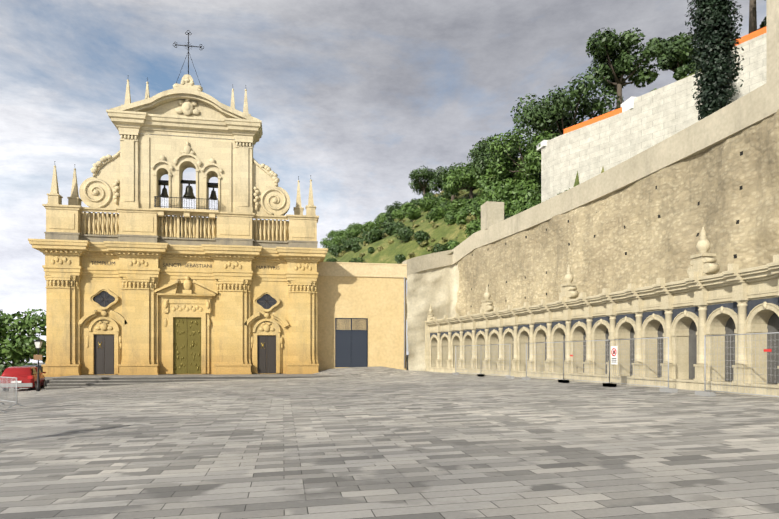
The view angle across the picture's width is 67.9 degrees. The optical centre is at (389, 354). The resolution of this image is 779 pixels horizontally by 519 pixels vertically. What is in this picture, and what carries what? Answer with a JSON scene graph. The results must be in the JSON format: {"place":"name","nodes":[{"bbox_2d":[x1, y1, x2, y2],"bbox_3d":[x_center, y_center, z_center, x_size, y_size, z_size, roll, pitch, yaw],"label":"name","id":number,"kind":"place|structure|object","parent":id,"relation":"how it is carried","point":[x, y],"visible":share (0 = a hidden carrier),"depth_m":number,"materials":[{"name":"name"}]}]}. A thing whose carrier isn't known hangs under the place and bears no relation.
{"place":"outdoors","nodes":[
{"label":"outdoors","id":0,"kind":"place"},
{"bbox_2d":[0,0,765,362],"label":"sky","id":1,"kind":"structure","parent":0,"point":[355,97],"materials":[{"name":"grey"}]},
{"bbox_2d":[0,355,778,518],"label":"piazza ground","id":2,"kind":"structure","parent":0,"point":[379,442],"depth_m":9.17,"materials":[{"name":"grey stone"}]},
{"bbox_2d":[0,376,22,407],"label":"crowd barrier","id":3,"kind":"object","parent":2,"relation":"on","point":[11,390],"visible":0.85,"depth_m":20.61,"materials":[{"name":"grey metal"}]},
{"bbox_2d":[0,361,36,375],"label":"hedge","id":4,"kind":"object","parent":2,"relation":"on","point":[3,366],"visible":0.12,"depth_m":57.60,"materials":[{"name":"green plant"}]},
{"bbox_2d":[0,309,45,363],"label":"tree","id":5,"kind":"object","parent":2,"relation":"on","point":[23,348],"depth_m":59.36,"materials":[{"name":"green plant"}]},
{"bbox_2d":[1,366,45,387],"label":"car body","id":6,"kind":"object","parent":2,"relation":"on","point":[21,373],"visible":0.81,"depth_m":33.83,"materials":[{"name":"red metal"}]},
{"bbox_2d":[0,381,45,387],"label":"car bumper","id":7,"kind":"object","parent":6,"relation":"attached to","point":[22,384],"visible":0.6,"depth_m":33.65,"materials":[{"name":"silver metal"}]},
{"bbox_2d":[3,379,44,390],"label":"car wheels","id":8,"kind":"object","parent":6,"relation":"attached to","point":[33,388],"visible":0.17,"depth_m":34.52,"materials":[{"name":"black rubber"}]},
{"bbox_2d":[33,368,40,373],"bbox_3d":[-22.197,0.987,35.044,1.493,0.360,2.842,0,0,-20],"label":"car window","id":9,"kind":"structure","parent":6,"relation":"in","point":[35,371],"depth_m":35.12,"materials":[{"name":"glass"}]},
{"bbox_2d":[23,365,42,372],"bbox_3d":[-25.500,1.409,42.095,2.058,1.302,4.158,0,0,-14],"label":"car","id":10,"kind":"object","parent":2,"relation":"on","point":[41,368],"visible":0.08,"depth_m":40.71,"materials":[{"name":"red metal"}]},
{"bbox_2d":[33,338,42,390],"bbox_3d":[-19.652,0.575,32.391,0.380,2.975,0.380,0,0,-10],"label":"street lamp post","id":11,"kind":"object","parent":2,"relation":"on","point":[38,387],"visible":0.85,"depth_m":32.34,"materials":[{"name":"black metal"}]},
{"bbox_2d":[34,355,41,359],"bbox_3d":[-19.641,0.162,32.332,0.440,0.300,0.020,0,0,-10],"label":"sign","id":12,"kind":"object","parent":11,"relation":"attached to","point":[37,357],"visible":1,"depth_m":32.32,"materials":[{"name":"metal"}]},
{"bbox_2d":[35,342,41,347],"bbox_3d":[-19.652,-0.538,32.391,0.320,0.360,0.320,0,0,-10],"label":"lamp lantern","id":13,"kind":"object","parent":11,"relation":"attached to","point":[38,344],"visible":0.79,"depth_m":32.28,"materials":[{"name":"white glass"}]},
{"bbox_2d":[28,79,327,376],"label":"church facade","id":14,"kind":"structure","parent":2,"relation":"on","point":[147,335],"depth_m":40.22,"materials":[{"name":"beige stone"}]},
{"bbox_2d":[45,74,316,348],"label":"facade ornaments","id":15,"kind":"object","parent":14,"relation":"attached to","point":[187,107],"visible":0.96,"depth_m":40.32},
{"bbox_2d":[44,232,317,247],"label":"weathered church attic","id":16,"kind":"object","parent":14,"relation":"attached to","point":[170,240],"visible":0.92,"depth_m":40.43,"materials":[{"name":"grey stone"}]},
{"bbox_2d":[54,30,310,209],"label":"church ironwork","id":17,"kind":"object","parent":14,"relation":"attached to","point":[167,181],"visible":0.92,"depth_m":40.22,"materials":[{"name":"black metal"}]},
{"bbox_2d":[94,291,275,373],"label":"doors and windows","id":18,"kind":"structure","parent":14,"relation":"in","point":[104,359],"depth_m":39.61,"materials":[{"name":"grey wood"}]},
{"bbox_2d":[93,291,276,308],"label":"window frames","id":19,"kind":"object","parent":14,"relation":"in","point":[98,299],"visible":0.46,"depth_m":39.59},
{"bbox_2d":[174,317,200,373],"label":"church door","id":20,"kind":"structure","parent":14,"relation":"in","point":[187,345],"depth_m":40.49,"materials":[{"name":"metal"}]},
{"bbox_2d":[163,263,211,267],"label":"inscription","id":21,"kind":"object","parent":14,"relation":"attached to","point":[172,265],"visible":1,"depth_m":40.46,"materials":[{"name":"grey stone"}]},
{"bbox_2d":[159,180,217,198],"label":"bells","id":22,"kind":"object","parent":14,"relation":"in","point":[189,193],"visible":0.94,"depth_m":40.98,"materials":[{"name":"black metal"}]},
{"bbox_2d":[44,374,344,387],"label":"church steps","id":23,"kind":"structure","parent":2,"relation":"on","point":[48,379],"depth_m":36.60,"materials":[{"name":"grey stone"}]},
{"bbox_2d":[45,376,336,389],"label":"church step joints","id":24,"kind":"object","parent":23,"relation":"attached to","point":[145,381],"visible":0.27,"depth_m":35.68,"materials":[{"name":"grey stone"}]},
{"bbox_2d":[317,276,405,370],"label":"annex building","id":25,"kind":"structure","parent":2,"relation":"on","point":[378,302],"depth_m":44.04,"materials":[{"name":"beige paint"}]},
{"bbox_2d":[335,318,367,366],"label":"annex gate","id":26,"kind":"structure","parent":25,"relation":"attached to","point":[351,347],"depth_m":43.77,"materials":[{"name":"blue metal"}]},
{"bbox_2d":[317,262,406,277],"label":"parapet","id":27,"kind":"structure","parent":25,"relation":"on","point":[354,269],"depth_m":43.89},
{"bbox_2d":[425,323,429,370],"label":"pillar","id":28,"kind":"structure","parent":2,"relation":"on","point":[427,350],"depth_m":44.37,"materials":[{"name":"stone"}]},
{"bbox_2d":[406,263,458,370],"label":"wall","id":29,"kind":"structure","parent":2,"relation":"on","point":[436,289],"depth_m":45.08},
{"bbox_2d":[424,317,440,371],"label":"arcade bay","id":30,"kind":"object","parent":2,"relation":"on","point":[434,341],"visible":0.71,"depth_m":43.67,"materials":[{"name":"beige stone"}]},
{"bbox_2d":[427,305,433,320],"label":"finial","id":31,"kind":"object","parent":30,"relation":"on","point":[430,315],"visible":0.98,"depth_m":44.05,"materials":[{"name":"stone"}]},
{"bbox_2d":[436,315,451,372],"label":"arcade bay","id":32,"kind":"object","parent":2,"relation":"on","point":[445,346],"visible":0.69,"depth_m":42.11,"materials":[{"name":"beige stone"}]},
{"bbox_2d":[447,313,463,372],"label":"arcade bay","id":33,"kind":"object","parent":2,"relation":"on","point":[457,323],"visible":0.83,"depth_m":40.45,"materials":[{"name":"beige stone"}]},
{"bbox_2d":[458,312,476,373],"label":"arcade bay","id":34,"kind":"object","parent":2,"relation":"on","point":[469,362],"visible":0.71,"depth_m":38.95,"materials":[{"name":"beige stone"}]},
{"bbox_2d":[471,310,489,373],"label":"arcade bay","id":35,"kind":"object","parent":2,"relation":"on","point":[481,337],"visible":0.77,"depth_m":37.34,"materials":[{"name":"beige stone"}]},
{"bbox_2d":[484,307,503,375],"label":"arcade bay","id":36,"kind":"object","parent":2,"relation":"on","point":[494,317],"depth_m":35.73,"materials":[{"name":"beige stone"}]},
{"bbox_2d":[480,285,493,312],"bbox_3d":[6.155,-3.478,36.427,0.600,1.780,1.060,0,0,-20],"label":"finial","id":37,"kind":"object","parent":36,"relation":"on","point":[487,304],"visible":0.98,"depth_m":36.22,"materials":[{"name":"stone"}]},
{"bbox_2d":[497,305,518,375],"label":"arcade bay","id":38,"kind":"object","parent":2,"relation":"on","point":[510,318],"depth_m":34.03,"materials":[{"name":"beige stone"}]},
{"bbox_2d":[503,326,513,332],"bbox_3d":[7.053,-1.219,34.019,0.020,0.880,1.520,0,0,-19],"label":"arcade bay spandrel","id":39,"kind":"object","parent":38,"relation":"attached to","point":[507,327],"visible":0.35,"depth_m":34.22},
{"bbox_2d":[512,302,534,376],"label":"arcade bay","id":40,"kind":"object","parent":2,"relation":"on","point":[525,315],"depth_m":32.52,"materials":[{"name":"beige stone"}]},
{"bbox_2d":[518,324,529,331],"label":"spandrel panel","id":41,"kind":"object","parent":40,"relation":"attached to","point":[521,326],"visible":0.48,"depth_m":32.63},
{"bbox_2d":[528,299,552,378],"bbox_3d":[9.389,-0.768,31.042,3.920,4.120,1.934,0,0,-17],"label":"arcade bay","id":42,"kind":"object","parent":2,"relation":"on","point":[542,312],"depth_m":30.80,"materials":[{"name":"beige stone"}]},
{"bbox_2d":[534,323,546,330],"bbox_3d":[8.097,-1.228,30.754,0.021,0.880,1.520,0,0,-17],"label":"spandrel panel","id":43,"kind":"object","parent":42,"relation":"attached to","point":[539,324],"visible":0.42,"depth_m":30.96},
{"bbox_2d":[546,296,571,379],"bbox_3d":[9.882,-0.772,29.382,3.920,4.120,1.934,0,0,-17],"label":"arcade bay","id":44,"kind":"object","parent":2,"relation":"on","point":[560,310],"depth_m":29.13,"materials":[{"name":"beige stone"}]},
{"bbox_2d":[552,321,565,328],"bbox_3d":[8.586,-1.232,29.111,0.020,0.880,1.520,0,0,-17],"label":"spandrel panel","id":45,"kind":"object","parent":44,"relation":"attached to","point":[557,322],"visible":0.42,"depth_m":29.24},
{"bbox_2d":[565,292,593,381],"bbox_3d":[10.352,-0.775,27.715,3.920,4.120,1.934,0,0,-16],"label":"arcade bay","id":46,"kind":"object","parent":2,"relation":"on","point":[581,307],"depth_m":27.45,"materials":[{"name":"beige stone"}]},
{"bbox_2d":[559,265,578,299],"bbox_3d":[8.762,-3.502,28.269,0.600,1.780,1.060,0,0,-17],"label":"finial","id":47,"kind":"object","parent":46,"relation":"on","point":[568,289],"visible":0.94,"depth_m":28.07,"materials":[{"name":"stone"}]},
{"bbox_2d":[571,319,586,328],"bbox_3d":[9.053,-1.235,27.461,0.018,0.880,1.520,0,0,-16],"label":"spandrel panel","id":48,"kind":"object","parent":46,"relation":"attached to","point":[573,322],"visible":0.44,"depth_m":27.66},
{"bbox_2d":[453,373,715,395],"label":"fence bases","id":49,"kind":"object","parent":2,"relation":"on","point":[701,393],"visible":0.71,"depth_m":19.91,"materials":[{"name":"concrete"}]},
{"bbox_2d":[585,288,616,382],"bbox_3d":[10.800,-0.778,26.041,3.920,4.120,1.934,0,0,-15],"label":"arcade bay","id":50,"kind":"object","parent":2,"relation":"on","point":[603,304],"depth_m":26.03,"materials":[{"name":"beige stone"}]},
{"bbox_2d":[592,316,609,327],"bbox_3d":[9.497,-1.238,25.805,0.020,0.880,1.520,0,0,-15],"label":"spandrel panel","id":51,"kind":"object","parent":50,"relation":"attached to","point":[596,319],"visible":0.52,"depth_m":26.00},
{"bbox_2d":[455,332,778,396],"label":"site fence posts","id":52,"kind":"object","parent":2,"relation":"on","point":[631,339],"visible":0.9,"depth_m":20.90,"materials":[{"name":"grey metal"}]},
{"bbox_2d":[456,334,778,393],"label":"site fence","id":53,"kind":"object","parent":2,"relation":"on","point":[619,344],"visible":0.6,"depth_m":22.53,"materials":[{"name":"grey metal"}]},
{"bbox_2d":[611,346,617,364],"bbox_3d":[8.766,0.029,22.574,0.012,0.720,0.400,0,0,-13],"label":"sign board","id":54,"kind":"object","parent":53,"relation":"attached to","point":[615,356],"visible":0.86,"depth_m":22.48,"materials":[{"name":"white plastic"}]},
{"bbox_2d":[611,348,615,360],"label":"sign markings","id":55,"kind":"object","parent":54,"relation":"attached to","point":[613,352],"depth_m":22.57,"materials":[{"name":"red paint"}]},
{"bbox_2d":[609,283,643,385],"bbox_3d":[11.225,-0.780,24.361,3.920,4.120,1.934,0,0,-14],"label":"arcade bay","id":56,"kind":"object","parent":2,"relation":"on","point":[629,300],"depth_m":24.16,"materials":[{"name":"beige stone"}]},
{"bbox_2d":[616,313,635,324],"bbox_3d":[9.919,-1.240,24.143,0.018,0.880,1.520,0,0,-14],"label":"spandrel panel","id":57,"kind":"object","parent":56,"relation":"attached to","point":[620,317],"visible":0.44,"depth_m":24.24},
{"bbox_2d":[635,278,673,387],"bbox_3d":[11.627,-0.782,22.675,3.920,4.120,1.934,0,0,-13],"label":"arcade bay","id":58,"kind":"object","parent":2,"relation":"on","point":[657,296],"depth_m":22.59,"materials":[{"name":"beige stone"}]},
{"bbox_2d":[642,310,664,323],"bbox_3d":[10.318,-1.242,22.475,0.020,0.880,1.520,0,0,-14],"label":"spandrel panel","id":59,"kind":"object","parent":58,"relation":"attached to","point":[647,314],"visible":0.38,"depth_m":22.61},
{"bbox_2d":[664,271,708,390],"bbox_3d":[12.006,-0.783,20.984,3.920,4.120,1.934,0,0,-13],"label":"arcade bay","id":60,"kind":"object","parent":2,"relation":"on","point":[691,291],"depth_m":20.99,"materials":[{"name":"beige stone"}]},
{"bbox_2d":[672,306,698,321],"bbox_3d":[10.695,-1.243,20.802,0.019,0.880,1.520,0,0,-13],"label":"spandrel panel","id":61,"kind":"object","parent":60,"relation":"attached to","point":[676,312],"visible":0.48,"depth_m":20.91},
{"bbox_2d":[687,227,719,276],"bbox_3d":[10.814,-3.513,19.950,0.600,1.780,1.060,0,0,-13],"label":"finial","id":62,"kind":"object","parent":60,"relation":"on","point":[702,262],"visible":0.94,"depth_m":19.75,"materials":[{"name":"stone"}]},
{"bbox_2d":[698,263,748,393],"bbox_3d":[12.362,-0.784,19.288,3.920,4.120,1.934,0,0,-12],"label":"arcade bay","id":63,"kind":"object","parent":2,"relation":"on","point":[730,285],"depth_m":19.24,"materials":[{"name":"beige stone"}]},
{"bbox_2d":[707,302,737,318],"bbox_3d":[11.048,-1.244,19.124,0.019,0.880,1.520,0,0,-12],"label":"spandrel panel","id":64,"kind":"object","parent":63,"relation":"attached to","point":[712,308],"visible":0.56,"depth_m":19.17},
{"bbox_2d":[738,254,778,396],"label":"arcade bay","id":65,"kind":"object","parent":2,"relation":"on","point":[762,281],"depth_m":17.85,"materials":[{"name":"beige stone"}]},
{"bbox_2d":[747,297,778,315],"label":"spandrel panel","id":66,"kind":"object","parent":65,"relation":"attached to","point":[751,304],"visible":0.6,"depth_m":17.74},
{"bbox_2d":[404,277,404,367],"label":"annex drainpipe","id":67,"kind":"object","parent":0,"point":[404,322],"visible":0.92,"depth_m":44.42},
{"bbox_2d":[323,69,700,263],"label":"hill terrain","id":68,"kind":"structure","parent":0,"point":[389,252],"depth_m":63.76,"materials":[{"name":"green plant"}]},
{"bbox_2d":[326,229,343,238],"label":"tree","id":69,"kind":"object","parent":68,"relation":"on","point":[330,234],"visible":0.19,"depth_m":175.69,"materials":[{"name":"green plant"}]},
{"bbox_2d":[384,201,401,213],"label":"tree","id":70,"kind":"object","parent":68,"relation":"on","point":[391,207],"depth_m":151.88,"materials":[{"name":"green plant"}]},
{"bbox_2d":[326,189,479,279],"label":"bushes","id":71,"kind":"object","parent":68,"relation":"on","point":[423,243],"depth_m":63.46,"materials":[{"name":"green plant"}]},
{"bbox_2d":[408,165,438,198],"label":"tree","id":72,"kind":"object","parent":68,"relation":"on","point":[427,173],"depth_m":103.29,"materials":[{"name":"green plant"}]},
{"bbox_2d":[326,167,540,263],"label":"scattered bushes","id":73,"kind":"object","parent":68,"relation":"on","point":[390,225],"visible":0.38,"depth_m":70.61,"materials":[{"name":"green plant"}]},
{"bbox_2d":[320,175,569,250],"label":"bank bushes","id":74,"kind":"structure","parent":68,"relation":"on","point":[458,212],"depth_m":55.07,"materials":[{"name":"green plant"}]},
{"bbox_2d":[427,162,468,201],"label":"tree","id":75,"kind":"object","parent":68,"relation":"on","point":[437,180],"depth_m":68.69,"materials":[{"name":"green plant"}]},
{"bbox_2d":[441,161,491,198],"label":"tree","id":76,"kind":"object","parent":68,"relation":"on","point":[463,175],"depth_m":61.09,"materials":[{"name":"green plant"}]},
{"bbox_2d":[467,135,524,181],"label":"tree","id":77,"kind":"object","parent":68,"relation":"on","point":[479,154],"visible":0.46,"depth_m":53.96,"materials":[{"name":"green plant"}]},
{"bbox_2d":[485,127,539,182],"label":"tree","id":78,"kind":"object","parent":68,"relation":"on","point":[514,139],"depth_m":51.07,"materials":[{"name":"green plant"}]},
{"bbox_2d":[523,125,570,171],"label":"tree","id":79,"kind":"object","parent":68,"relation":"on","point":[533,157],"visible":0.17,"depth_m":44.72,"materials":[{"name":"green plant"}]},
{"bbox_2d":[510,72,623,142],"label":"tree","id":80,"kind":"object","parent":68,"relation":"on","point":[545,113],"depth_m":43.38,"materials":[{"name":"green plant"}]},
{"bbox_2d":[583,27,661,108],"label":"tree","id":81,"kind":"object","parent":68,"relation":"on","point":[609,40],"depth_m":42.13,"materials":[{"name":"green plant"}]},
{"bbox_2d":[541,33,765,202],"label":"wall","id":82,"kind":"structure","parent":68,"relation":"on","point":[647,121],"depth_m":37.25,"materials":[{"name":"concrete"}]},
{"bbox_2d":[537,96,635,150],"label":"wall cap blocks","id":83,"kind":"structure","parent":82,"relation":"on","point":[627,104],"depth_m":37.87,"materials":[{"name":"white paint"}]},
{"bbox_2d":[564,27,765,133],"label":"orange netting wall","id":84,"kind":"structure","parent":82,"relation":"on","point":[752,35],"depth_m":38.95,"materials":[{"name":"orange plastic"}]},
{"bbox_2d":[645,32,700,80],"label":"tree","id":85,"kind":"object","parent":68,"relation":"on","point":[672,48],"depth_m":45.64,"materials":[{"name":"green plant"}]},
{"bbox_2d":[650,17,765,91],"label":"slope bushes","id":86,"kind":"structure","parent":68,"relation":"on","point":[680,72],"depth_m":42.72,"materials":[{"name":"green plant"}]},
{"bbox_2d":[685,0,743,120],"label":"cypress","id":87,"kind":"object","parent":68,"relation":"on","point":[719,56],"depth_m":26.04,"materials":[{"name":"green plant"}]},
{"bbox_2d":[455,109,778,315],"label":"retaining wall","id":88,"kind":"structure","parent":0,"point":[644,231],"depth_m":26.69,"materials":[{"name":"beige stone"}]},
{"bbox_2d":[402,0,778,274],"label":"parapet","id":89,"kind":"structure","parent":88,"relation":"on","point":[758,105],"depth_m":26.94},
{"bbox_2d":[749,0,756,33],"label":"tree","id":90,"kind":"object","parent":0,"point":[752,17],"visible":0.45,"depth_m":38.74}
]}

